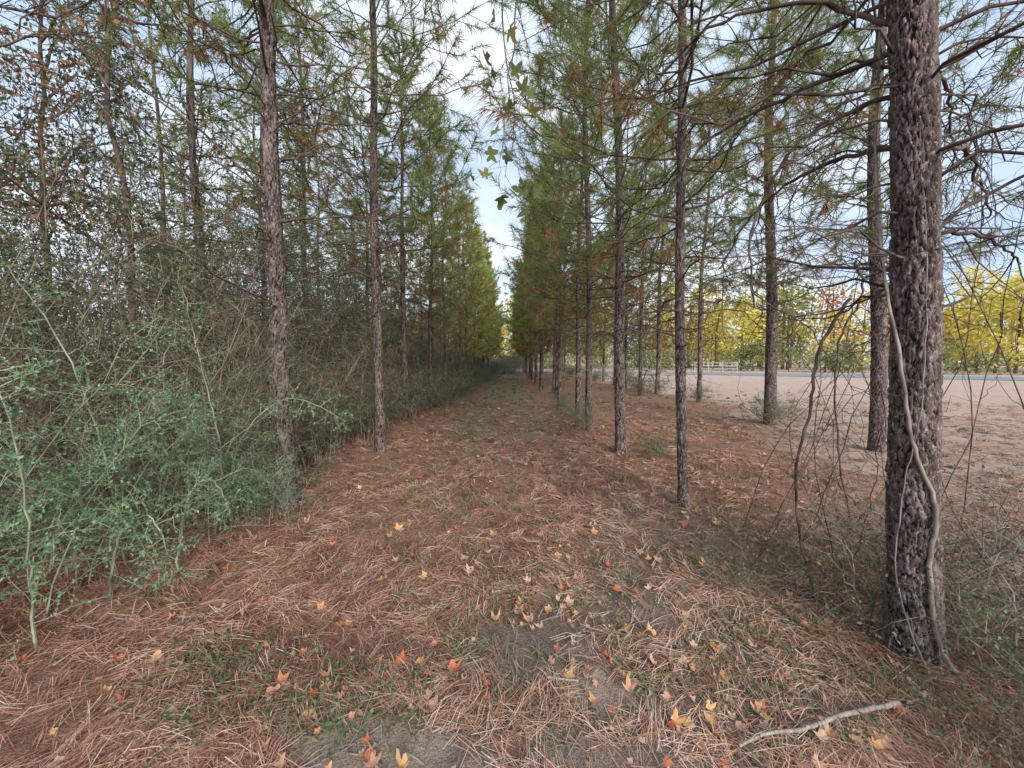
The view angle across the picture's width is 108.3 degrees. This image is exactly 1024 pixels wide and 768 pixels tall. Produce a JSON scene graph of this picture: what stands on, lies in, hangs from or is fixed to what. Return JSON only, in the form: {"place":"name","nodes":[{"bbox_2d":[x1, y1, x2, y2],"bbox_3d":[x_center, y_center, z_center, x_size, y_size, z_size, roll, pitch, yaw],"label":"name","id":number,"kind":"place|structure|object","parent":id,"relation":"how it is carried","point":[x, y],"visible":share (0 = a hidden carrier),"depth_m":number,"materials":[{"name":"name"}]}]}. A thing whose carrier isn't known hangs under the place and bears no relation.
{"place":"outdoors","nodes":[
{"label":"outdoors","id":0,"kind":"place"},
{"bbox_2d":[470,0,542,222],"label":"branch","id":1,"kind":"object","parent":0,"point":[521,188],"visible":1,"depth_m":1.86,"materials":[{"name":"green plant"}]},
{"bbox_2d":[0,360,1023,767],"bbox_3d":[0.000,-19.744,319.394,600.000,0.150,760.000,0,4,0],"label":"ground","id":2,"kind":"structure","parent":0,"point":[436,754],"depth_m":2.88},
{"bbox_2d":[0,346,119,660],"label":"privet shoot","id":3,"kind":"object","parent":2,"relation":"on","point":[28,562],"visible":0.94,"depth_m":1.78,"materials":[{"name":"green plant"}]},
{"bbox_2d":[0,0,158,273],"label":"brown oak tree","id":4,"kind":"object","parent":2,"relation":"on","point":[79,19],"visible":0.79,"depth_m":3.35,"materials":[{"name":"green plant"}]},
{"bbox_2d":[0,17,158,355],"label":"thicket shrub","id":5,"kind":"object","parent":2,"relation":"on","point":[17,48],"visible":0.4,"depth_m":4.00,"materials":[{"name":"green plant"}]},
{"bbox_2d":[0,20,163,454],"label":"thicket shrub","id":6,"kind":"object","parent":2,"relation":"on","point":[9,81],"visible":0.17,"depth_m":4.53,"materials":[{"name":"green plant"}]},
{"bbox_2d":[0,252,173,564],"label":"privet shoot","id":7,"kind":"object","parent":2,"relation":"on","point":[36,290],"visible":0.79,"depth_m":2.35,"materials":[{"name":"green plant"}]},
{"bbox_2d":[0,310,190,603],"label":"privet shrub","id":8,"kind":"object","parent":2,"relation":"on","point":[4,524],"visible":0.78,"depth_m":2.01,"materials":[{"name":"green plant"}]},
{"bbox_2d":[2,0,195,453],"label":"oak tree","id":9,"kind":"object","parent":2,"relation":"on","point":[41,41],"visible":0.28,"depth_m":5.67,"materials":[{"name":"brown plant"}]},
{"bbox_2d":[0,124,202,555],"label":"bare shrub","id":10,"kind":"object","parent":2,"relation":"on","point":[21,290],"visible":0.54,"depth_m":2.62,"materials":[{"name":"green plant"}]},
{"bbox_2d":[0,7,203,552],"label":"thicket shrub","id":11,"kind":"object","parent":2,"relation":"on","point":[6,150],"visible":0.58,"depth_m":2.70,"materials":[{"name":"green plant"}]},
{"bbox_2d":[0,338,221,615],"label":"privet shrub","id":12,"kind":"object","parent":2,"relation":"on","point":[124,432],"visible":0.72,"depth_m":2.16,"materials":[{"name":"green plant"}]},
{"bbox_2d":[37,484,211,598],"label":"privet shoot","id":13,"kind":"object","parent":2,"relation":"on","point":[109,549],"visible":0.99,"depth_m":2.08,"materials":[{"name":"green plant"}]},
{"bbox_2d":[0,25,254,502],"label":"thicket shrub","id":14,"kind":"object","parent":2,"relation":"on","point":[48,142],"visible":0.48,"depth_m":4.11,"materials":[{"name":"green plant"}]},
{"bbox_2d":[0,0,258,477],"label":"oak tree","id":15,"kind":"object","parent":2,"relation":"on","point":[106,77],"visible":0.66,"depth_m":4.19,"materials":[{"name":"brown plant"}]},
{"bbox_2d":[0,117,260,447],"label":"thicket shrub","id":16,"kind":"object","parent":2,"relation":"on","point":[103,296],"visible":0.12,"depth_m":6.25,"materials":[{"name":"green plant"}]},
{"bbox_2d":[0,48,262,465],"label":"thicket shrub","id":17,"kind":"object","parent":2,"relation":"on","point":[14,229],"visible":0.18,"depth_m":5.00,"materials":[{"name":"green plant"}]},
{"bbox_2d":[0,101,265,519],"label":"thicket shrub","id":18,"kind":"object","parent":2,"relation":"on","point":[102,311],"visible":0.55,"depth_m":3.38,"materials":[{"name":"green plant"}]},
{"bbox_2d":[0,119,266,422],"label":"thicket shrub","id":19,"kind":"object","parent":2,"relation":"on","point":[227,204],"visible":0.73,"depth_m":3.02,"materials":[{"name":"green plant"}]},
{"bbox_2d":[0,362,292,585],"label":"privet shrub","id":20,"kind":"object","parent":2,"relation":"on","point":[189,428],"visible":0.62,"depth_m":2.53,"materials":[{"name":"green plant"}]},
{"bbox_2d":[0,208,298,593],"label":"bare shrub","id":21,"kind":"object","parent":2,"relation":"on","point":[62,542],"visible":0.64,"depth_m":2.35,"materials":[{"name":"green plant"}]},
{"bbox_2d":[50,0,257,412],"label":"pine tree","id":22,"kind":"object","parent":2,"relation":"on","point":[152,83],"visible":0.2,"depth_m":8.75,"materials":[{"name":"green plant"}]},
{"bbox_2d":[1,198,306,484],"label":"thicket shrub","id":23,"kind":"object","parent":2,"relation":"on","point":[221,328],"visible":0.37,"depth_m":4.58,"materials":[{"name":"green plant"}]},
{"bbox_2d":[0,0,315,439],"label":"pine tree","id":24,"kind":"object","parent":2,"relation":"on","point":[191,109],"visible":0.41,"depth_m":6.05,"materials":[{"name":"green plant"}]},
{"bbox_2d":[0,185,322,557],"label":"bare shrub","id":25,"kind":"object","parent":2,"relation":"on","point":[122,394],"visible":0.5,"depth_m":3.16,"materials":[{"name":"green plant"}]},
{"bbox_2d":[0,236,334,529],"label":"bare shrub","id":26,"kind":"object","parent":2,"relation":"on","point":[231,402],"visible":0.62,"depth_m":3.34,"materials":[{"name":"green plant"}]},
{"bbox_2d":[0,75,336,469],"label":"thicket shrub","id":27,"kind":"object","parent":2,"relation":"on","point":[171,248],"visible":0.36,"depth_m":4.90,"materials":[{"name":"green plant"}]},
{"bbox_2d":[135,129,234,362],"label":"pine tree","id":28,"kind":"object","parent":2,"relation":"on","point":[183,152],"visible":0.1,"depth_m":14.97,"materials":[{"name":"green plant"}]},
{"bbox_2d":[113,450,258,569],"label":"privet shoot","id":29,"kind":"object","parent":2,"relation":"on","point":[202,482],"visible":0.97,"depth_m":2.38,"materials":[{"name":"green plant"}]},
{"bbox_2d":[60,79,314,442],"bbox_3d":[-5.185,-1.601,6.575,4.641,5.284,2.939,1,4,19],"label":"thicket shrub","id":30,"kind":"object","parent":2,"relation":"on","point":[239,193],"visible":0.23,"depth_m":6.12,"materials":[{"name":"green plant"}]},
{"bbox_2d":[113,406,271,545],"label":"privet shrub","id":31,"kind":"object","parent":2,"relation":"on","point":[232,477],"visible":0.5,"depth_m":3.04,"materials":[{"name":"green plant"}]},
{"bbox_2d":[20,251,370,493],"bbox_3d":[-2.916,-0.133,4.024,2.663,2.654,2.690,1,4,16],"label":"bare shrub","id":32,"kind":"object","parent":2,"relation":"on","point":[252,387],"visible":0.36,"depth_m":4.09,"materials":[{"name":"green plant"}]},
{"bbox_2d":[99,339,311,502],"bbox_3d":[-2.994,0.377,3.920,1.646,1.632,1.880,-2,4,-27],"label":"privet shrub","id":33,"kind":"object","parent":2,"relation":"on","point":[246,405],"visible":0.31,"depth_m":3.87,"materials":[{"name":"green plant"}]},
{"bbox_2d":[157,267,262,535],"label":"privet shoot","id":34,"kind":"object","parent":2,"relation":"on","point":[208,372],"visible":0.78,"depth_m":2.89,"materials":[{"name":"green plant"}]},
{"bbox_2d":[90,139,360,430],"bbox_3d":[-5.913,-1.641,7.876,3.078,5.249,4.414,3,5,34],"label":"thicket shrub","id":35,"kind":"object","parent":2,"relation":"on","point":[151,226],"visible":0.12,"depth_m":6.72,"materials":[{"name":"green plant"}]},
{"bbox_2d":[0,0,459,509],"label":"pine tree","id":36,"kind":"object","parent":2,"relation":"on","point":[270,124],"visible":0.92,"depth_m":3.50,"materials":[{"name":"green plant"}]},
{"bbox_2d":[121,0,351,424],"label":"pine tree","id":37,"kind":"object","parent":2,"relation":"on","point":[261,158],"visible":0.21,"depth_m":7.35,"materials":[{"name":"brown plant"}]},
{"bbox_2d":[145,377,336,532],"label":"privet shrub","id":38,"kind":"object","parent":2,"relation":"on","point":[257,477],"visible":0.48,"depth_m":3.35,"materials":[{"name":"green plant"}]},
{"bbox_2d":[188,62,320,393],"bbox_3d":[-8.568,-5.080,13.130,3.953,11.764,3.977,-1,4,-12],"label":"pine tree","id":39,"kind":"object","parent":2,"relation":"on","point":[248,123],"visible":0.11,"depth_m":12.50,"materials":[{"name":"green plant"}]},
{"bbox_2d":[168,440,343,528],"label":"privet shrub","id":40,"kind":"object","parent":2,"relation":"on","point":[275,483],"visible":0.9,"depth_m":3.23,"materials":[{"name":"green plant"}]},
{"bbox_2d":[172,182,349,447],"bbox_3d":[-4.184,-0.987,6.358,2.383,4.065,3.418,-2,4,-31],"label":"thicket shrub","id":41,"kind":"object","parent":2,"relation":"on","point":[293,288],"visible":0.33,"depth_m":5.78,"materials":[{"name":"green plant"}]},
{"bbox_2d":[157,362,370,476],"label":"shrub","id":42,"kind":"object","parent":2,"relation":"on","point":[312,418],"visible":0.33,"depth_m":4.89,"materials":[{"name":"green plant"}]},
{"bbox_2d":[167,175,371,432],"bbox_3d":[-4.993,-1.271,7.508,2.649,4.518,3.800,1,4,17],"label":"thicket shrub","id":43,"kind":"object","parent":2,"relation":"on","point":[224,236],"visible":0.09,"depth_m":6.60,"materials":[{"name":"green plant"}]},
{"bbox_2d":[185,231,370,400],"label":"thicket shrub","id":44,"kind":"object","parent":2,"relation":"on","point":[336,309],"visible":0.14,"depth_m":10.28,"materials":[{"name":"green plant"}]},
{"bbox_2d":[206,374,352,518],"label":"privet shoot","id":45,"kind":"object","parent":2,"relation":"on","point":[297,411],"visible":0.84,"depth_m":3.30,"materials":[{"name":"green plant"}]},
{"bbox_2d":[171,298,389,473],"bbox_3d":[-2.990,-0.114,5.223,2.506,2.498,2.532,-1,4,-8],"label":"bare shrub","id":46,"kind":"object","parent":2,"relation":"on","point":[328,407],"visible":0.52,"depth_m":4.89,"materials":[{"name":"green plant"}]},
{"bbox_2d":[224,222,368,436],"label":"thicket shrub","id":47,"kind":"object","parent":2,"relation":"on","point":[307,331],"visible":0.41,"depth_m":7.03,"materials":[{"name":"green plant"}]},
{"bbox_2d":[207,0,389,393],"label":"pine tree","id":48,"kind":"object","parent":2,"relation":"on","point":[247,97],"visible":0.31,"depth_m":9.76,"materials":[{"name":"green plant"}]},
{"bbox_2d":[224,361,373,459],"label":"shrub","id":49,"kind":"object","parent":2,"relation":"on","point":[325,431],"visible":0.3,"depth_m":5.96,"materials":[{"name":"green plant"}]},
{"bbox_2d":[283,114,360,381],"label":"pine tree","id":50,"kind":"object","parent":2,"relation":"on","point":[285,219],"visible":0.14,"depth_m":16.55,"materials":[{"name":"green plant"}]},
{"bbox_2d":[239,223,415,420],"bbox_3d":[-4.307,-1.434,9.242,3.394,4.638,3.226,1,4,15],"label":"thicket shrub","id":51,"kind":"object","parent":2,"relation":"on","point":[347,287],"visible":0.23,"depth_m":9.05,"materials":[{"name":"green plant"}]},
{"bbox_2d":[293,325,401,447],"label":"bare shrub","id":52,"kind":"object","parent":2,"relation":"on","point":[361,392],"visible":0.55,"depth_m":6.24,"materials":[{"name":"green plant"}]},
{"bbox_2d":[296,366,406,442],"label":"shrub","id":53,"kind":"object","parent":2,"relation":"on","point":[366,404],"visible":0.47,"depth_m":6.44,"materials":[{"name":"green plant"}]},
{"bbox_2d":[288,247,417,419],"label":"thicket shrub","id":54,"kind":"object","parent":2,"relation":"on","point":[358,323],"visible":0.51,"depth_m":8.07,"materials":[{"name":"green plant"}]},
{"bbox_2d":[197,0,514,453],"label":"pine tree","id":55,"kind":"object","parent":2,"relation":"on","point":[380,428],"visible":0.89,"depth_m":5.44,"materials":[{"name":"green plant"}]},
{"bbox_2d":[306,90,411,396],"bbox_3d":[-5.530,-4.821,13.917,3.761,11.125,3.739,-1,4,-8],"label":"pine tree","id":56,"kind":"object","parent":2,"relation":"on","point":[339,193],"visible":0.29,"depth_m":13.33,"materials":[{"name":"green plant"}]},
{"bbox_2d":[299,262,447,412],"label":"thicket shrub","id":57,"kind":"object","parent":2,"relation":"on","point":[390,342],"visible":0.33,"depth_m":9.68,"materials":[{"name":"green plant"}]},
{"bbox_2d":[317,310,444,435],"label":"bare shrub","id":58,"kind":"object","parent":2,"relation":"on","point":[383,372],"visible":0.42,"depth_m":7.50,"materials":[{"name":"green plant"}]},
{"bbox_2d":[332,13,468,419],"bbox_3d":[-2.529,-3.467,8.636,3.029,9.092,3.569,-2,4,-26],"label":"pine tree","id":59,"kind":"object","parent":2,"relation":"on","point":[390,62],"visible":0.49,"depth_m":8.50,"materials":[{"name":"green plant"}]},
{"bbox_2d":[369,356,471,412],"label":"shrub","id":60,"kind":"object","parent":2,"relation":"on","point":[429,382],"visible":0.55,"depth_m":10.41,"materials":[{"name":"green plant"}]},
{"bbox_2d":[382,90,487,406],"bbox_3d":[-2.684,-3.810,11.247,3.427,9.423,3.347,1,4,9],"label":"pine tree","id":61,"kind":"object","parent":2,"relation":"on","point":[456,298],"visible":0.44,"depth_m":11.02,"materials":[{"name":"green plant"}]},
{"bbox_2d":[405,131,481,385],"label":"pine tree","id":62,"kind":"object","parent":2,"relation":"on","point":[455,285],"visible":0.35,"depth_m":14.42,"materials":[{"name":"green plant"}]},
{"bbox_2d":[427,171,496,372],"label":"pine tree","id":63,"kind":"object","parent":2,"relation":"on","point":[458,264],"visible":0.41,"depth_m":17.39,"materials":[{"name":"green plant"}]},
{"bbox_2d":[434,202,503,371],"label":"pine tree","id":64,"kind":"object","parent":2,"relation":"on","point":[488,306],"visible":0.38,"depth_m":19.74,"materials":[{"name":"green plant"}]},
{"bbox_2d":[447,227,502,370],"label":"pine tree","id":65,"kind":"object","parent":2,"relation":"on","point":[490,335],"visible":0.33,"depth_m":23.00,"materials":[{"name":"green plant"}]},
{"bbox_2d":[0,401,1023,767],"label":"pine straw","id":66,"kind":"object","parent":2,"relation":"on","point":[104,753],"visible":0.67,"depth_m":1.97,"materials":[{"name":"plant"}]},
{"bbox_2d":[17,404,1023,767],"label":"fallen leaves","id":67,"kind":"object","parent":2,"relation":"on","point":[371,760],"visible":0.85,"depth_m":1.74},
{"bbox_2d":[492,182,573,384],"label":"pine tree","id":68,"kind":"object","parent":2,"relation":"on","point":[517,336],"visible":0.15,"depth_m":19.47,"materials":[{"name":"green plant"}]},
{"bbox_2d":[512,193,585,393],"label":"pine tree","id":69,"kind":"object","parent":2,"relation":"on","point":[553,357],"visible":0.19,"depth_m":15.93,"materials":[{"name":"green plant"}]},
{"bbox_2d":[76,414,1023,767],"bbox_3d":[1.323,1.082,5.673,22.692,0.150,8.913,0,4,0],"label":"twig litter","id":70,"kind":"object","parent":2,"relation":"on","point":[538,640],"visible":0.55,"depth_m":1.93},
{"bbox_2d":[78,371,1023,767],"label":"grass and weeds","id":71,"kind":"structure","parent":2,"relation":"on","point":[464,649],"depth_m":1.85,"materials":[{"name":"green plant"}]},
{"bbox_2d":[510,167,593,389],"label":"pine tree","id":72,"kind":"object","parent":2,"relation":"on","point":[541,357],"visible":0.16,"depth_m":17.70,"materials":[{"name":"green plant"}]},
{"bbox_2d":[502,108,611,398],"bbox_3d":[1.640,-4.608,13.809,3.874,10.740,4.710,-2,4,-24],"label":"pine tree","id":73,"kind":"object","parent":2,"relation":"on","point":[535,307],"visible":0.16,"depth_m":13.71,"materials":[{"name":"green plant"}]},
{"bbox_2d":[517,120,615,406],"bbox_3d":[1.567,-3.442,11.470,3.396,8.652,2.883,4,5,43],"label":"pine tree","id":74,"kind":"object","parent":2,"relation":"on","point":[559,341],"visible":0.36,"depth_m":11.49,"materials":[{"name":"green plant"}]},
{"bbox_2d":[449,0,702,430],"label":"pine tree","id":75,"kind":"object","parent":2,"relation":"on","point":[589,302],"visible":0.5,"depth_m":7.22,"materials":[{"name":"green plant"}]},
{"bbox_2d":[517,52,642,417],"bbox_3d":[1.475,-3.522,9.290,3.310,9.100,3.232,-2,4,-30],"label":"pine tree","id":76,"kind":"object","parent":2,"relation":"on","point":[552,293],"visible":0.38,"depth_m":9.26,"materials":[{"name":"green plant"}]},
{"bbox_2d":[466,0,773,454],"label":"pine tree","id":77,"kind":"object","parent":2,"relation":"on","point":[619,371],"visible":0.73,"depth_m":5.45,"materials":[{"name":"green plant"}]},
{"bbox_2d":[592,176,674,389],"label":"pine tree","id":78,"kind":"object","parent":2,"relation":"on","point":[626,341],"visible":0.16,"depth_m":18.30,"materials":[{"name":"green plant"}]},
{"bbox_2d":[601,131,690,395],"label":"pine tree","id":79,"kind":"object","parent":2,"relation":"on","point":[640,369],"visible":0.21,"depth_m":15.05,"materials":[{"name":"green plant"}]},
{"bbox_2d":[624,97,706,393],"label":"pine tree","id":80,"kind":"object","parent":2,"relation":"on","point":[658,361],"visible":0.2,"depth_m":15.65,"materials":[{"name":"green plant"}]},
{"bbox_2d":[363,262,1023,373],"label":"distant trees","id":81,"kind":"object","parent":2,"relation":"on","point":[972,339],"visible":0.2,"depth_m":52.97,"materials":[{"name":"yellow plant"}]},
{"bbox_2d":[363,333,1023,374],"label":"distant brush","id":82,"kind":"object","parent":2,"relation":"on","point":[671,360],"visible":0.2,"depth_m":45.06,"materials":[{"name":"green plant"}]},
{"bbox_2d":[632,67,765,401],"bbox_3d":[6.514,-4.648,12.704,4.305,10.967,3.654,0,4,5],"label":"pine tree","id":83,"kind":"object","parent":2,"relation":"on","point":[700,365],"visible":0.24,"depth_m":12.55,"materials":[{"name":"green plant"}]},
{"bbox_2d":[455,0,947,507],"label":"pine tree","id":84,"kind":"object","parent":2,"relation":"on","point":[679,310],"visible":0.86,"depth_m":3.53,"materials":[{"name":"green plant"}]},
{"bbox_2d":[662,521,851,633],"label":"bramble","id":85,"kind":"object","parent":2,"relation":"on","point":[737,577],"visible":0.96,"depth_m":2.38,"materials":[{"name":"green plant"}]},
{"bbox_2d":[521,0,1023,670],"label":"pine tree","id":86,"kind":"object","parent":2,"relation":"on","point":[913,66],"visible":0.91,"depth_m":1.79,"materials":[{"name":"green plant"}]},
{"bbox_2d":[794,260,864,600],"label":"hanging dead branch","id":87,"kind":"object","parent":86,"relation":"hanging from","point":[836,317],"visible":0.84,"depth_m":2.24,"materials":[{"name":"wood"}]},
{"bbox_2d":[658,0,888,425],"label":"pine tree","id":88,"kind":"object","parent":2,"relation":"on","point":[771,362],"visible":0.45,"depth_m":8.13,"materials":[{"name":"green plant"}]},
{"bbox_2d":[673,492,878,589],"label":"bramble","id":89,"kind":"object","parent":2,"relation":"on","point":[770,541],"visible":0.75,"depth_m":2.80,"materials":[{"name":"green plant"}]},
{"bbox_2d":[738,700,900,747],"bbox_3d":[1.238,1.349,1.499,0.779,0.091,0.082,-1,4,-11],"label":"fallen stick","id":90,"kind":"object","parent":2,"relation":"on","point":[854,712],"visible":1,"depth_m":1.48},
{"bbox_2d":[643,75,1023,635],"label":"dead vine tangle","id":91,"kind":"object","parent":2,"relation":"on","point":[881,428],"visible":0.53,"depth_m":2.37,"materials":[{"name":"brown plant"}]},
{"bbox_2d":[681,497,1022,657],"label":"bramble","id":92,"kind":"object","parent":2,"relation":"on","point":[829,583],"visible":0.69,"depth_m":2.16,"materials":[{"name":"green plant"}]},
{"bbox_2d":[732,0,1023,452],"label":"pine tree","id":93,"kind":"object","parent":2,"relation":"on","point":[876,306],"visible":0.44,"depth_m":5.79,"materials":[{"name":"green plant"}]},
{"bbox_2d":[744,454,1023,664],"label":"dead shrub","id":94,"kind":"object","parent":2,"relation":"on","point":[861,583],"visible":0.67,"depth_m":1.97,"materials":[{"name":"brown plant"}]},
{"bbox_2d":[745,438,1023,676],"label":"dead shrub","id":95,"kind":"object","parent":2,"relation":"on","point":[967,558],"visible":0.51,"depth_m":2.30,"materials":[{"name":"brown plant"}]},
{"bbox_2d":[766,471,1023,687],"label":"bramble","id":96,"kind":"object","parent":2,"relation":"on","point":[858,550],"visible":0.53,"depth_m":2.16,"materials":[{"name":"green plant"}]},
{"bbox_2d":[790,417,1023,718],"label":"dead shrub","id":97,"kind":"object","parent":2,"relation":"on","point":[986,586],"visible":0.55,"depth_m":1.88,"materials":[{"name":"brown plant"}]},
{"bbox_2d":[873,0,966,681],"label":"climbing vine","id":98,"kind":"object","parent":2,"relation":"on","point":[932,541],"visible":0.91,"depth_m":1.76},
{"bbox_2d":[833,508,1023,754],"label":"bramble","id":99,"kind":"object","parent":2,"relation":"on","point":[992,613],"visible":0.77,"depth_m":1.56,"materials":[{"name":"green plant"}]},
{"bbox_2d":[865,476,1023,586],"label":"bramble","id":100,"kind":"object","parent":2,"relation":"on","point":[1003,540],"visible":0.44,"depth_m":2.59,"materials":[{"name":"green plant"}]},
{"bbox_2d":[869,556,1023,767],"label":"bramble","id":101,"kind":"object","parent":2,"relation":"on","point":[927,706],"visible":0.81,"depth_m":1.49,"materials":[{"name":"green plant"}]},
{"bbox_2d":[878,454,1023,659],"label":"dead shrub","id":102,"kind":"object","parent":2,"relation":"on","point":[990,510],"visible":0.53,"depth_m":2.32,"materials":[{"name":"brown plant"}]},
{"bbox_2d":[914,618,1023,767],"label":"bramble","id":103,"kind":"object","parent":2,"relation":"on","point":[1009,757],"visible":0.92,"depth_m":1.38,"materials":[{"name":"green plant"}]},
{"bbox_2d":[0,0,1023,361],"label":"sky","id":104,"kind":"structure","parent":0,"point":[497,221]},
{"bbox_2d":[347,367,1023,379],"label":"road","id":105,"kind":"structure","parent":0,"point":[868,376],"depth_m":36.17,"materials":[{"name":"asphalt"}]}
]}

